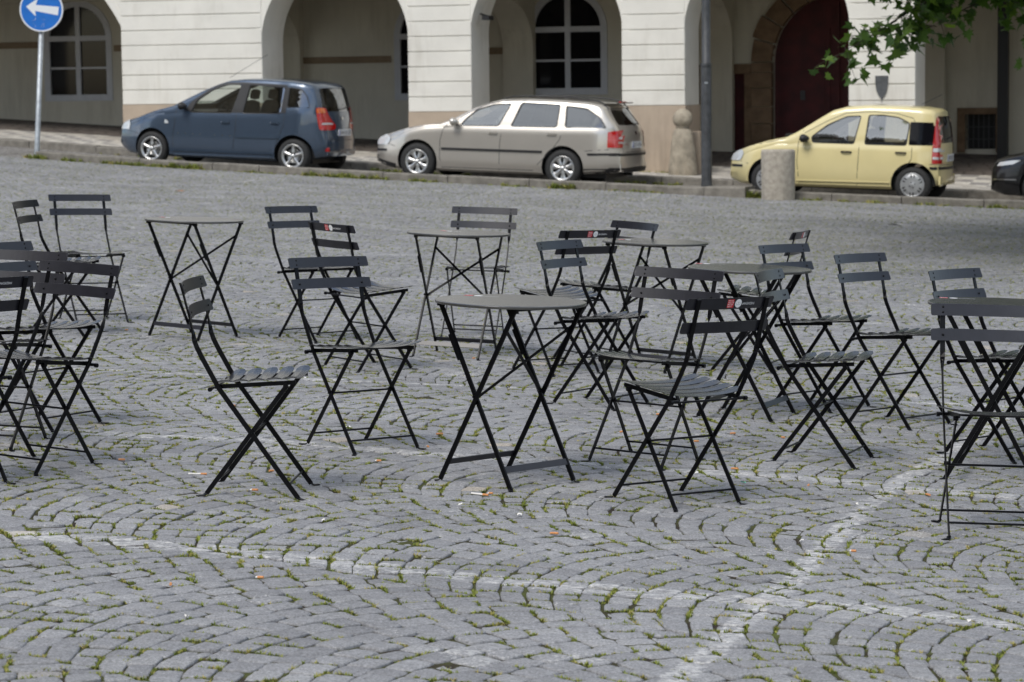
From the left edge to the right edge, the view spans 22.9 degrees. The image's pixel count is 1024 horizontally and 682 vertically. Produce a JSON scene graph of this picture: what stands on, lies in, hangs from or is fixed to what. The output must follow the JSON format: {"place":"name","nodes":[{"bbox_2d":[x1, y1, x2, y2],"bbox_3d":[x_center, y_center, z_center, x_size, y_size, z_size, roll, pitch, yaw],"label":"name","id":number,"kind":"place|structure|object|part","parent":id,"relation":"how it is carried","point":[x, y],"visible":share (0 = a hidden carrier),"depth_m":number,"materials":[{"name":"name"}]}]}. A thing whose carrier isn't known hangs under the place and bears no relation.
{"place":"outdoors","nodes":[
{"label":"outdoors","id":0,"kind":"place"},
{"bbox_2d":[0,146,672,185],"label":"road","id":1,"kind":"structure","parent":0,"point":[11,151],"depth_m":46.80,"materials":[{"name":"grey asphalt"}]},
{"bbox_2d":[121,54,354,168],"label":"people carrier","id":2,"kind":"object","parent":1,"relation":"on","point":[302,122],"visible":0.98,"depth_m":44.05,"materials":[{"name":"blue paint"}]},
{"bbox_2d":[288,88,308,106],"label":"side window","id":3,"kind":"structure","parent":2,"relation":"in","point":[297,98],"depth_m":43.57,"materials":[{"name":"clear glass"}]},
{"bbox_2d":[325,88,342,106],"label":"window","id":4,"kind":"structure","parent":2,"relation":"in","point":[333,98],"depth_m":45.03,"materials":[{"name":"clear glass"}]},
{"bbox_2d":[342,88,348,110],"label":"rear window","id":5,"kind":"structure","parent":2,"relation":"in","point":[342,88],"depth_m":44.64,"materials":[{"name":"black glass"}]},
{"bbox_2d":[100,153,682,185],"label":"grass","id":6,"kind":"structure","parent":1,"relation":"on","point":[619,181],"depth_m":44.78,"materials":[{"name":"green plant"}]},
{"bbox_2d":[377,95,645,181],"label":"estate car","id":7,"kind":"object","parent":1,"relation":"on","point":[564,137],"visible":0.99,"depth_m":42.25,"materials":[{"name":"beige paint"}]},
{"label":"side window","id":8,"kind":"part","parent":7,"relation":"part of","materials":[{"name":"grey glass"}]},
{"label":"side window","id":9,"kind":"part","parent":7,"relation":"part of","materials":[{"name":"grey glass"}]},
{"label":"rear window","id":10,"kind":"part","parent":7,"relation":"part of","materials":[{"name":"black glass"}]},
{"bbox_2d":[0,138,1023,199],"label":"kerb","id":11,"kind":"structure","parent":1,"relation":"on","point":[647,179],"depth_m":44.55,"materials":[{"name":"stone"}]},
{"bbox_2d":[730,94,954,196],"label":"hatchback","id":12,"kind":"object","parent":1,"relation":"on","point":[869,159],"visible":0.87,"depth_m":40.35,"materials":[{"name":"yellow paint"}]},
{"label":"rear window","id":13,"kind":"part","parent":12,"relation":"part of","materials":[{"name":"grey glass"}]},
{"bbox_2d":[991,152,1023,195],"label":"black saloon","id":14,"kind":"object","parent":1,"relation":"on","point":[1007,176],"visible":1,"depth_m":39.75,"materials":[{"name":"black paint"}]},
{"bbox_2d":[0,129,990,189],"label":"pavement","id":15,"kind":"structure","parent":0,"point":[980,182],"depth_m":47.68,"materials":[{"name":"stone"}]},
{"bbox_2d":[668,109,697,177],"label":"guard stone","id":16,"kind":"object","parent":15,"relation":"on","point":[683,159],"visible":0.97,"depth_m":44.34,"materials":[{"name":"stone"}]},
{"bbox_2d":[0,119,996,174],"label":"arcade floor","id":17,"kind":"structure","parent":0,"point":[973,164],"depth_m":50.58,"materials":[{"name":"grey stone"}]},
{"bbox_2d":[0,156,1023,681],"bbox_3d":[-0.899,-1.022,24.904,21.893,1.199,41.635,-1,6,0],"label":"cobbled square","id":18,"kind":"structure","parent":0,"point":[368,630],"depth_m":10.29,"materials":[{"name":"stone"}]},
{"bbox_2d":[0,276,33,483],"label":"bistro chair","id":19,"kind":"object","parent":18,"relation":"on","point":[22,302],"visible":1,"depth_m":9.53,"materials":[{"name":"metal"}]},
{"bbox_2d":[0,249,67,450],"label":"bistro chair","id":20,"kind":"object","parent":18,"relation":"on","point":[27,255],"visible":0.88,"depth_m":10.86,"materials":[{"name":"metal"}]},
{"bbox_2d":[0,241,108,431],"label":"bistro chair","id":21,"kind":"object","parent":18,"relation":"on","point":[28,266],"visible":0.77,"depth_m":11.44,"materials":[{"name":"metal"}]},
{"bbox_2d":[0,260,119,475],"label":"bistro chair","id":22,"kind":"object","parent":18,"relation":"on","point":[47,287],"visible":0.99,"depth_m":10.20,"materials":[{"name":"metal"}]},
{"bbox_2d":[12,199,107,335],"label":"bistro chair","id":23,"kind":"object","parent":18,"relation":"on","point":[36,217],"visible":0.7,"depth_m":15.52,"materials":[{"name":"metal"}]},
{"bbox_2d":[48,194,132,322],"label":"bistro chair","id":24,"kind":"object","parent":18,"relation":"on","point":[55,211],"visible":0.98,"depth_m":16.41,"materials":[{"name":"metal"}]},
{"bbox_2d":[144,216,243,341],"bbox_3d":[-1.941,-0.383,15.394,0.600,0.722,0.600,5,7,35],"label":"bistro table","id":25,"kind":"object","parent":18,"relation":"on","point":[190,221],"visible":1,"depth_m":15.38,"materials":[{"name":"metal"}]},
{"bbox_2d":[179,275,319,500],"bbox_3d":[-0.995,0.171,9.604,0.496,0.802,0.426,2,6,4],"label":"bistro chair","id":26,"kind":"object","parent":18,"relation":"on","point":[237,376],"visible":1,"depth_m":9.60,"materials":[{"name":"metal"}]},
{"bbox_2d":[265,206,362,343],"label":"bistro chair","id":27,"kind":"object","parent":18,"relation":"on","point":[270,210],"visible":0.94,"depth_m":15.51,"materials":[{"name":"metal"}]},
{"bbox_2d":[288,256,425,455],"bbox_3d":[-0.665,0.054,10.881,0.426,0.802,0.496,-3,7,-41],"label":"bistro chair","id":28,"kind":"object","parent":18,"relation":"on","point":[299,284],"visible":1,"depth_m":10.92,"materials":[{"name":"metal"}]},
{"bbox_2d":[308,221,417,372],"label":"bistro chair","id":29,"kind":"object","parent":18,"relation":"on","point":[352,246],"visible":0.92,"depth_m":13.86,"materials":[{"name":"metal"}]},
{"bbox_2d":[407,229,509,360],"bbox_3d":[-0.320,-0.272,14.694,0.600,0.722,0.600,3,6,19],"label":"bistro table","id":30,"kind":"object","parent":18,"relation":"on","point":[476,235],"visible":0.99,"depth_m":14.68,"materials":[{"name":"metal"}]},
{"bbox_2d":[440,206,517,339],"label":"bistro chair","id":31,"kind":"object","parent":18,"relation":"on","point":[509,225],"visible":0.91,"depth_m":16.10,"materials":[{"name":"metal"}]},
{"bbox_2d":[471,492,488,495],"bbox_3d":[-0.123,0.586,9.664,0.072,0.009,0.008,4,7,25],"label":"cigarette","id":32,"kind":"object","parent":18,"relation":"on","point":[473,493],"visible":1,"depth_m":9.66,"materials":[{"name":"paper"}]},
{"bbox_2d":[434,294,586,491],"bbox_3d":[-0.014,0.197,10.008,0.600,0.722,0.600,6,8,42],"label":"bistro table","id":33,"kind":"object","parent":18,"relation":"on","point":[513,305],"visible":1,"depth_m":9.95,"materials":[{"name":"metal"}]},
{"bbox_2d":[0,323,1023,681],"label":"moss","id":34,"kind":"object","parent":18,"relation":"on","point":[476,579],"visible":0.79,"depth_m":9.34,"materials":[{"name":"green plant"}]},
{"bbox_2d":[0,156,1023,347],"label":"moss","id":35,"kind":"object","parent":18,"relation":"on","point":[697,236],"visible":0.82,"depth_m":27.41,"materials":[{"name":"green plant"}]},
{"bbox_2d":[0,0,1023,189],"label":"arcade building","id":36,"kind":"structure","parent":18,"relation":"on","point":[389,66],"depth_m":48.70,"materials":[{"name":"paint"}]},
{"bbox_2d":[44,2,112,100],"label":"window","id":37,"kind":"structure","parent":36,"relation":"in","point":[78,51],"depth_m":54.04,"materials":[{"name":"glass"}]},
{"bbox_2d":[394,10,408,99],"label":"window","id":38,"kind":"structure","parent":36,"relation":"in","point":[401,67],"depth_m":51.55,"materials":[{"name":"glass"}]},
{"bbox_2d":[535,0,607,94],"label":"window","id":39,"kind":"structure","parent":36,"relation":"in","point":[571,35],"depth_m":50.31,"materials":[{"name":"glass"}]},
{"bbox_2d":[735,74,743,149],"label":"door","id":40,"kind":"structure","parent":36,"relation":"in","point":[739,78],"depth_m":49.41,"materials":[{"name":"brown wood"}]},
{"bbox_2d":[775,0,849,140],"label":"portal door","id":41,"kind":"structure","parent":36,"relation":"in","point":[802,98],"depth_m":48.86,"materials":[{"name":"red wood"}]},
{"bbox_2d":[957,108,996,151],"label":"cellar window","id":42,"kind":"structure","parent":36,"relation":"in","point":[961,112],"depth_m":47.75,"materials":[{"name":"wood"}]},
{"bbox_2d":[21,153,1023,208],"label":"grass","id":43,"kind":"structure","parent":18,"relation":"on","point":[376,177],"depth_m":42.22,"materials":[{"name":"green plant"}]},
{"bbox_2d":[35,151,1023,208],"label":"kerb","id":44,"kind":"structure","parent":18,"relation":"on","point":[626,187],"depth_m":41.51,"materials":[{"name":"stone"}]},
{"bbox_2d":[19,0,62,153],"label":"road sign","id":45,"kind":"object","parent":44,"relation":"on","point":[41,17],"visible":0.98,"depth_m":44.23,"materials":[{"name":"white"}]},
{"bbox_2d":[507,230,620,376],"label":"bistro chair","id":46,"kind":"object","parent":18,"relation":"on","point":[567,291],"visible":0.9,"depth_m":13.90,"materials":[{"name":"metal"}]},
{"bbox_2d":[536,239,648,410],"bbox_3d":[0.417,-0.088,12.600,0.496,0.802,0.426,5,7,33],"label":"bistro chair","id":47,"kind":"object","parent":18,"relation":"on","point":[596,317],"visible":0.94,"depth_m":12.62,"materials":[{"name":"metal"}]},
{"bbox_2d":[553,220,658,364],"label":"bistro chair","id":48,"kind":"object","parent":18,"relation":"on","point":[617,224],"visible":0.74,"depth_m":14.66,"materials":[{"name":"metal"}]},
{"bbox_2d":[581,266,723,470],"bbox_3d":[0.593,0.105,10.690,0.426,0.802,0.496,5,7,31],"label":"bistro chair","id":49,"kind":"object","parent":18,"relation":"on","point":[642,292],"visible":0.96,"depth_m":10.77,"materials":[{"name":"metal"}]},
{"bbox_2d":[602,238,707,373],"bbox_3d":[0.801,-0.207,14.320,0.600,0.722,0.600,5,7,35],"label":"bistro table","id":50,"kind":"object","parent":18,"relation":"on","point":[663,243],"visible":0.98,"depth_m":14.30,"materials":[{"name":"metal"}]},
{"bbox_2d":[604,296,773,511],"bbox_3d":[0.667,0.216,9.582,0.426,0.802,0.496,-3,7,-37],"label":"bistro chair","id":51,"kind":"object","parent":18,"relation":"on","point":[673,387],"visible":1,"depth_m":9.52,"materials":[{"name":"metal"}]},
{"bbox_2d":[668,185,754,197],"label":"kerb block","id":52,"kind":"structure","parent":18,"relation":"on","point":[736,191],"depth_m":40.15,"materials":[{"name":"stone"}]},
{"bbox_2d":[701,0,711,185],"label":"lamp post","id":53,"kind":"object","parent":52,"relation":"on","point":[706,126],"visible":1,"depth_m":40.27,"materials":[{"name":"metal"}]},
{"bbox_2d":[688,263,811,422],"bbox_3d":[1.136,0.002,12.284,0.617,0.722,0.600,4,6,23],"label":"bistro table","id":54,"kind":"object","parent":18,"relation":"on","point":[734,268],"visible":0.92,"depth_m":12.22,"materials":[{"name":"metal"}]},
{"bbox_2d":[706,229,810,374],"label":"bistro chair","id":55,"kind":"object","parent":18,"relation":"on","point":[794,236],"visible":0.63,"depth_m":14.26,"materials":[{"name":"metal"}]},
{"bbox_2d":[761,149,794,200],"bbox_3d":[4.182,-2.567,39.694,0.537,0.885,0.535,-1,6,0],"label":"concrete bollard","id":56,"kind":"object","parent":18,"relation":"on","point":[777,174],"visible":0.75,"depth_m":39.47,"materials":[{"name":"grey concrete"}]},
{"bbox_2d":[754,268,879,469],"bbox_3d":[1.306,0.111,10.816,0.496,0.802,0.426,4,6,21],"label":"bistro chair","id":57,"kind":"object","parent":18,"relation":"on","point":[778,295],"visible":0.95,"depth_m":10.84,"materials":[{"name":"metal"}]},
{"bbox_2d":[758,243,876,412],"bbox_3d":[1.541,-0.073,12.748,0.496,0.802,0.426,7,8,42],"label":"bistro chair","id":58,"kind":"object","parent":18,"relation":"on","point":[823,321],"visible":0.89,"depth_m":12.78,"materials":[{"name":"metal"}]},
{"bbox_2d":[834,252,957,430],"bbox_3d":[1.842,-0.005,12.132,0.496,0.802,0.426,7,8,43],"label":"bistro chair","id":59,"kind":"object","parent":18,"relation":"on","point":[898,333],"visible":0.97,"depth_m":12.17,"materials":[{"name":"metal"}]},
{"bbox_2d":[808,0,1023,85],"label":"plane tree","id":60,"kind":"object","parent":18,"relation":"on","point":[932,10],"visible":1,"depth_m":29.84,"materials":[{"name":"green plant"}]},
{"bbox_2d":[928,297,1023,479],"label":"bistro table","id":61,"kind":"object","parent":18,"relation":"on","point":[993,402],"visible":0.78,"depth_m":10.43,"materials":[{"name":"metal"}]},
{"bbox_2d":[928,268,1023,463],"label":"bistro chair","id":62,"kind":"object","parent":18,"relation":"on","point":[1008,358],"visible":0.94,"depth_m":11.17,"materials":[{"name":"metal"}]},
{"bbox_2d":[931,303,1023,539],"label":"bistro chair","id":63,"kind":"object","parent":18,"relation":"on","point":[942,333],"visible":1,"depth_m":9.30,"materials":[{"name":"metal"}]}
]}

